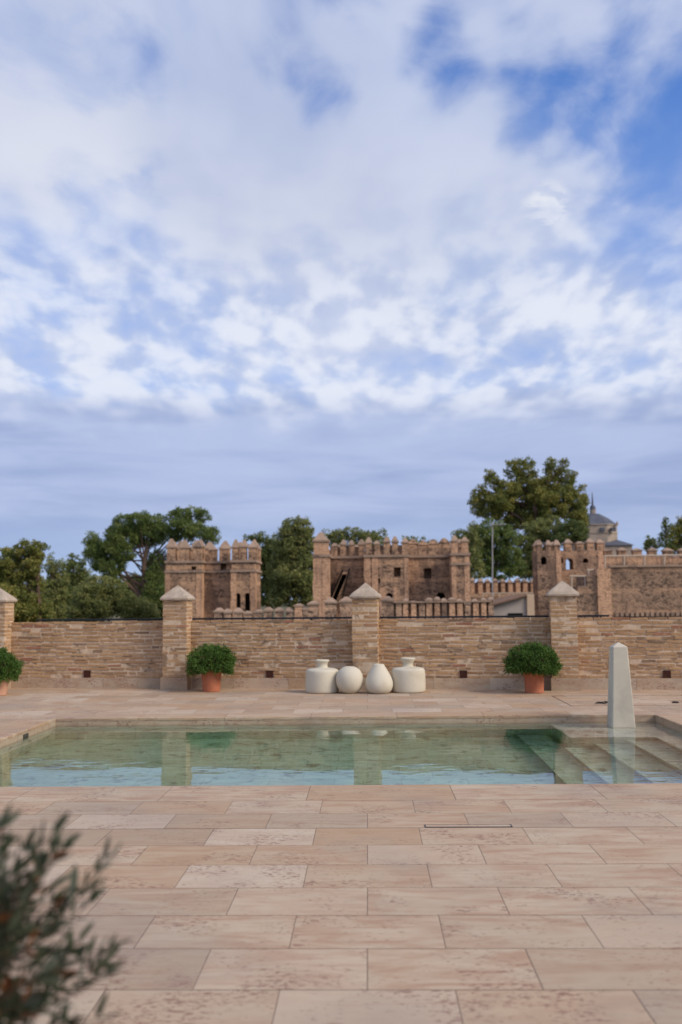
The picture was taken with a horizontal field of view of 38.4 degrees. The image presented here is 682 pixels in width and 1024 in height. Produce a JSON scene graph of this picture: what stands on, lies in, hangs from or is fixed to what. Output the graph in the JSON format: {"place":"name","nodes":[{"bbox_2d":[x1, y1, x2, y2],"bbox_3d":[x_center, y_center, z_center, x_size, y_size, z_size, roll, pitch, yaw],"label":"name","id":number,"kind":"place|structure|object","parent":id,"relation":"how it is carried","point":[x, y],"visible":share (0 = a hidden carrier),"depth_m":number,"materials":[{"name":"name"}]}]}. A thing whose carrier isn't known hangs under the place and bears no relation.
{"place":"outdoors","nodes":[
{"label":"outdoors","id":0,"kind":"place"},
{"bbox_2d":[0,803,132,1023],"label":"olive shrub","id":1,"kind":"object","parent":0,"point":[17,1005],"visible":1,"depth_m":1.53,"materials":[{"name":"green plant"}]},
{"bbox_2d":[99,604,307,621],"bbox_3d":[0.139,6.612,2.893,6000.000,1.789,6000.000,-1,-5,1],"label":"ground","id":2,"kind":"structure","parent":0,"point":[262,608],"depth_m":522.92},
{"bbox_2d":[0,538,55,621],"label":"broadleaf tree","id":3,"kind":"object","parent":2,"relation":"on","point":[31,604],"visible":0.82,"depth_m":65.63,"materials":[{"name":"green plant"}]},
{"bbox_2d":[41,551,70,621],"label":"slender tree","id":4,"kind":"object","parent":2,"relation":"on","point":[56,590],"visible":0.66,"depth_m":83.88,"materials":[{"name":"green plant"}]},
{"bbox_2d":[60,553,91,621],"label":"slender tree","id":5,"kind":"object","parent":2,"relation":"on","point":[79,574],"visible":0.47,"depth_m":87.64,"materials":[{"name":"green plant"}]},
{"bbox_2d":[65,574,161,621],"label":"round shrub tree","id":6,"kind":"object","parent":2,"relation":"on","point":[108,599],"visible":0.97,"depth_m":75.13,"materials":[{"name":"green plant"}]},
{"bbox_2d":[116,571,162,620],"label":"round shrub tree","id":7,"kind":"object","parent":2,"relation":"on","point":[158,606],"visible":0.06,"depth_m":101.17,"materials":[{"name":"green plant"}]},
{"bbox_2d":[81,505,221,607],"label":"stone pine","id":8,"kind":"object","parent":2,"relation":"on","point":[112,551],"visible":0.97,"depth_m":95.47,"materials":[{"name":"green plant"}]},
{"bbox_2d":[164,539,261,620],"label":"gate tower","id":9,"kind":"structure","parent":2,"relation":"on","point":[204,576],"depth_m":69.81,"materials":[{"name":"stone"}]},
{"bbox_2d":[237,593,240,607],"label":"arched window","id":10,"kind":"structure","parent":9,"relation":"in","point":[238,595],"depth_m":69.86,"materials":[{"name":"black"}]},
{"bbox_2d":[246,593,249,609],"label":"arched window","id":11,"kind":"structure","parent":9,"relation":"in","point":[247,595],"depth_m":69.85,"materials":[{"name":"black"}]},
{"bbox_2d":[241,531,282,607],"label":"broadleaf tree","id":12,"kind":"object","parent":2,"relation":"on","point":[260,539],"visible":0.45,"depth_m":87.04,"materials":[{"name":"green plant"}]},
{"bbox_2d":[265,515,314,613],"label":"broadleaf tree","id":13,"kind":"object","parent":2,"relation":"on","point":[290,564],"visible":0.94,"depth_m":82.97,"materials":[{"name":"green plant"}]},
{"bbox_2d":[321,526,388,546],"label":"broadleaf tree","id":14,"kind":"object","parent":2,"relation":"on","point":[338,537],"visible":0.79,"depth_m":91.38,"materials":[{"name":"green plant"}]},
{"bbox_2d":[312,532,470,620],"bbox_3d":[3.410,7.035,67.557,10.243,10.863,9.200,-1,-5,1],"label":"gatehouse","id":15,"kind":"object","parent":2,"relation":"on","point":[415,570],"visible":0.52,"depth_m":64.89,"materials":[{"name":"stone"}]},
{"bbox_2d":[331,568,349,600],"bbox_3d":[-0.064,4.995,65.145,1.397,2.458,1.460,-1,-5,1],"label":"stone stair","id":16,"kind":"object","parent":15,"relation":"attached to","point":[340,583],"visible":0.86,"depth_m":64.51,"materials":[{"name":"black"}]},
{"bbox_2d":[436,593,444,598],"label":"arched window","id":17,"kind":"structure","parent":15,"relation":"in","point":[440,595],"depth_m":66.29,"materials":[{"name":"black"}]},
{"bbox_2d":[402,535,437,543],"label":"broadleaf tree","id":18,"kind":"object","parent":2,"relation":"on","point":[414,537],"visible":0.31,"depth_m":91.40,"materials":[{"name":"green plant"}]},
{"bbox_2d":[450,520,486,579],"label":"broadleaf tree","id":19,"kind":"object","parent":2,"relation":"on","point":[475,544],"visible":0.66,"depth_m":85.00,"materials":[{"name":"green plant"}]},
{"bbox_2d":[468,518,528,580],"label":"stone pine","id":20,"kind":"object","parent":2,"relation":"on","point":[503,556],"visible":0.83,"depth_m":88.57,"materials":[{"name":"green plant"}]},
{"bbox_2d":[492,522,505,596],"bbox_3d":[8.894,2.971,55.126,0.892,4.842,0.790,-1,-5,1],"label":"street lamp","id":21,"kind":"object","parent":2,"relation":"on","point":[492,554],"visible":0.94,"depth_m":55.23,"materials":[{"name":"metal"}]},
{"bbox_2d":[470,578,532,600],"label":"curtain wall","id":22,"kind":"structure","parent":2,"relation":"on","point":[478,588],"depth_m":75.02,"materials":[{"name":"stone"}]},
{"bbox_2d":[482,592,532,597],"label":"walkway railing","id":23,"kind":"object","parent":22,"relation":"attached to","point":[513,593],"visible":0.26,"depth_m":74.43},
{"bbox_2d":[467,455,590,530],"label":"giant tree","id":24,"kind":"object","parent":2,"relation":"on","point":[541,496],"visible":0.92,"depth_m":103.10,"materials":[{"name":"green plant"}]},
{"bbox_2d":[511,515,562,580],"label":"broadleaf tree","id":25,"kind":"object","parent":2,"relation":"on","point":[540,531],"visible":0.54,"depth_m":92.44,"materials":[{"name":"green plant"}]},
{"bbox_2d":[551,518,589,550],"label":"broadleaf tree","id":26,"kind":"object","parent":2,"relation":"on","point":[577,530],"visible":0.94,"depth_m":90.87,"materials":[{"name":"green plant"}]},
{"bbox_2d":[561,538,604,585],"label":"tall curtain wall","id":27,"kind":"structure","parent":2,"relation":"on","point":[581,560],"depth_m":66.57,"materials":[{"name":"stone"}]},
{"bbox_2d":[573,565,681,617],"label":"thick rampart","id":28,"kind":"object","parent":2,"relation":"on","point":[638,591],"visible":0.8,"depth_m":58.85,"materials":[{"name":"stone"}]},
{"bbox_2d":[570,575,585,587],"bbox_3d":[14.352,4.231,59.278,0.990,0.802,0.110,-1,-5,1],"label":"door frame","id":29,"kind":"object","parent":28,"relation":"on","point":[572,576],"visible":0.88,"depth_m":59.27,"materials":[{"name":"beige stone"}]},
{"bbox_2d":[603,554,681,567],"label":"stair railing","id":30,"kind":"object","parent":28,"relation":"on","point":[605,556],"visible":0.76,"depth_m":59.68,"materials":[{"name":"beige stone"}]},
{"bbox_2d":[603,548,681,567],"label":"rampart wall","id":31,"kind":"structure","parent":2,"relation":"on","point":[658,560],"depth_m":66.55,"materials":[{"name":"stone"}]},
{"bbox_2d":[642,535,659,551],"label":"broadleaf tree","id":32,"kind":"object","parent":2,"relation":"on","point":[648,542],"visible":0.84,"depth_m":96.65,"materials":[{"name":"green plant"}]},
{"bbox_2d":[653,516,673,547],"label":"drooping conifer","id":33,"kind":"object","parent":2,"relation":"on","point":[666,531],"visible":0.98,"depth_m":92.77,"materials":[{"name":"green plant"}]},
{"bbox_2d":[664,515,681,553],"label":"broadleaf tree","id":34,"kind":"object","parent":2,"relation":"on","point":[676,533],"visible":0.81,"depth_m":94.50,"materials":[{"name":"green plant"}]},
{"bbox_2d":[0,688,681,1023],"bbox_3d":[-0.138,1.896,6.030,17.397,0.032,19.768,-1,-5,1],"label":"terrace paving","id":35,"kind":"structure","parent":0,"point":[153,981],"depth_m":4.39,"materials":[{"name":"stone"}]},
{"bbox_2d":[0,647,24,695],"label":"potted bush","id":36,"kind":"object","parent":35,"relation":"on","point":[10,664],"visible":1,"depth_m":14.34,"materials":[{"name":"green plant"}]},
{"bbox_2d":[185,642,236,691],"bbox_3d":[-1.943,2.317,14.730,0.784,0.750,0.831,-1,-5,1],"label":"potted bush","id":37,"kind":"object","parent":35,"relation":"on","point":[211,670],"visible":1,"depth_m":14.55,"materials":[{"name":"green plant"}]},
{"bbox_2d":[305,659,338,693],"bbox_3d":[-0.274,2.404,14.358,0.497,0.476,0.497,-1,-5,1],"label":"storage jar","id":38,"kind":"object","parent":35,"relation":"on","point":[320,678],"visible":0.98,"depth_m":14.15,"materials":[{"name":"ceramic"}]},
{"bbox_2d":[0,580,681,690],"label":"brick wall","id":39,"kind":"structure","parent":35,"relation":"on","point":[152,654],"depth_m":14.96,"materials":[{"name":"stone"}]},
{"bbox_2d":[83,670,90,677],"bbox_3d":[-4.005,2.563,15.498,0.112,0.112,0.072,-1,-5,8],"label":"wall light","id":40,"kind":"object","parent":39,"relation":"attached to","point":[87,673],"visible":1,"depth_m":15.47,"materials":[{"name":"metal"}]},
{"bbox_2d":[266,670,272,677],"bbox_3d":[-1.094,2.497,15.093,0.112,0.112,0.072,-1,-5,8],"label":"wall light","id":41,"kind":"object","parent":39,"relation":"attached to","point":[269,673],"visible":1,"depth_m":15.06,"materials":[{"name":"metal"}]},
{"bbox_2d":[36,615,608,621],"bbox_3d":[-0.461,1.679,15.276,9.028,0.080,0.050,-1,-5,8],"label":"handrail","id":42,"kind":"object","parent":39,"relation":"attached to","point":[311,618],"visible":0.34,"depth_m":15.24,"materials":[{"name":"black metal"}]},
{"bbox_2d":[460,670,466,677],"bbox_3d":[1.836,2.430,14.685,0.112,0.112,0.072,-1,-5,8],"label":"wall light","id":43,"kind":"object","parent":39,"relation":"attached to","point":[463,673],"visible":1,"depth_m":14.65,"materials":[{"name":"metal"}]},
{"bbox_2d":[336,666,362,693],"bbox_3d":[0.123,2.430,14.184,0.396,0.384,0.396,-1,-5,1],"label":"round vase","id":44,"kind":"object","parent":35,"relation":"on","point":[349,679],"visible":1,"depth_m":14.04,"materials":[{"name":"ceramic"}]},
{"bbox_2d":[365,664,392,693],"bbox_3d":[0.547,2.405,14.145,0.406,0.418,0.406,-1,-5,1],"label":"pear vase","id":45,"kind":"object","parent":35,"relation":"on","point":[378,680],"visible":1,"depth_m":14.00,"materials":[{"name":"ceramic"}]},
{"bbox_2d":[391,657,425,692],"bbox_3d":[0.981,2.376,14.306,0.505,0.496,0.505,-1,-5,1],"label":"storage jar","id":46,"kind":"object","parent":35,"relation":"on","point":[407,677],"visible":0.98,"depth_m":14.10,"materials":[{"name":"ceramic"}]},
{"bbox_2d":[424,824,512,827],"bbox_3d":[0.748,1.851,5.763,0.513,0.012,0.067,-1,-5,1],"label":"drain cover","id":47,"kind":"object","parent":35,"relation":"on","point":[462,825],"visible":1,"depth_m":5.76,"materials":[{"name":"black metal"}]},
{"bbox_2d":[502,638,563,693],"bbox_3d":[2.728,2.189,13.986,0.854,0.777,0.907,-1,-5,1],"label":"potted bush","id":48,"kind":"object","parent":35,"relation":"on","point":[529,665],"visible":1,"depth_m":13.82,"materials":[{"name":"green plant"}]},
{"bbox_2d":[553,695,642,705],"bbox_3d":[3.763,2.464,12.796,1.770,0.012,1.280,-1,-5,1],"label":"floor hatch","id":49,"kind":"object","parent":35,"relation":"on","point":[632,695],"visible":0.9,"depth_m":12.78,"materials":[{"name":"metal"}]},
{"bbox_2d":[0,0,681,599],"label":"sky","id":50,"kind":"structure","parent":0,"point":[340,264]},
{"bbox_2d":[213,596,501,621],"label":"barbican wall","id":51,"kind":"structure","parent":0,"point":[436,606],"depth_m":49.30,"materials":[{"name":"stone"}]},
{"bbox_2d":[493,594,534,619],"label":"house","id":52,"kind":"structure","parent":0,"point":[510,605],"depth_m":52.99,"materials":[{"name":"grey paint"}]},
{"bbox_2d":[508,613,522,618],"bbox_3d":[9.425,5.666,52.921,0.783,0.408,0.058,-1,-5,1],"label":"window","id":53,"kind":"structure","parent":52,"relation":"in","point":[509,614],"depth_m":52.90,"materials":[{"name":"black glass"}]},
{"bbox_2d":[532,540,561,617],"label":"corner tower","id":54,"kind":"structure","parent":0,"point":[547,569],"depth_m":65.09,"materials":[{"name":"stone"}]},
{"bbox_2d":[573,493,632,554],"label":"domed church","id":55,"kind":"structure","parent":0,"point":[603,528],"depth_m":264.50,"materials":[{"name":"stone"}]},
{"bbox_2d":[607,642,634,726],"bbox_3d":[3.111,1.984,10.929,0.268,1.050,0.268,-1,-5,1],"label":"obelisk","id":56,"kind":"object","parent":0,"point":[620,712],"visible":0.9,"depth_m":10.84,"materials":[{"name":"white stone"}]},
{"bbox_2d":[663,670,670,677],"bbox_3d":[4.745,2.365,14.280,0.112,0.112,0.072,-1,-5,8],"label":"wall light","id":57,"kind":"object","parent":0,"point":[666,673],"visible":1,"depth_m":14.25,"materials":[{"name":"metal"}]},
{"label":"pool basin","id":58,"kind":"structure","parent":0,"visible":0},
{"bbox_2d":[0,721,681,786],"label":"pool water","id":59,"kind":"structure","parent":58,"relation":"in","point":[646,752],"depth_m":9.00,"materials":[{"name":"green liquid"}]},
{"bbox_2d":[0,710,681,801],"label":"pool coping","id":60,"kind":"object","parent":58,"relation":"on","point":[12,729],"visible":0.93,"depth_m":6.93,"materials":[{"name":"stone"}]},
{"bbox_2d":[0,717,681,746],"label":"pool waterline band","id":61,"kind":"object","parent":58,"relation":"attached to","point":[335,721],"visible":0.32,"depth_m":11.32,"materials":[{"name":"stone"}]}
]}

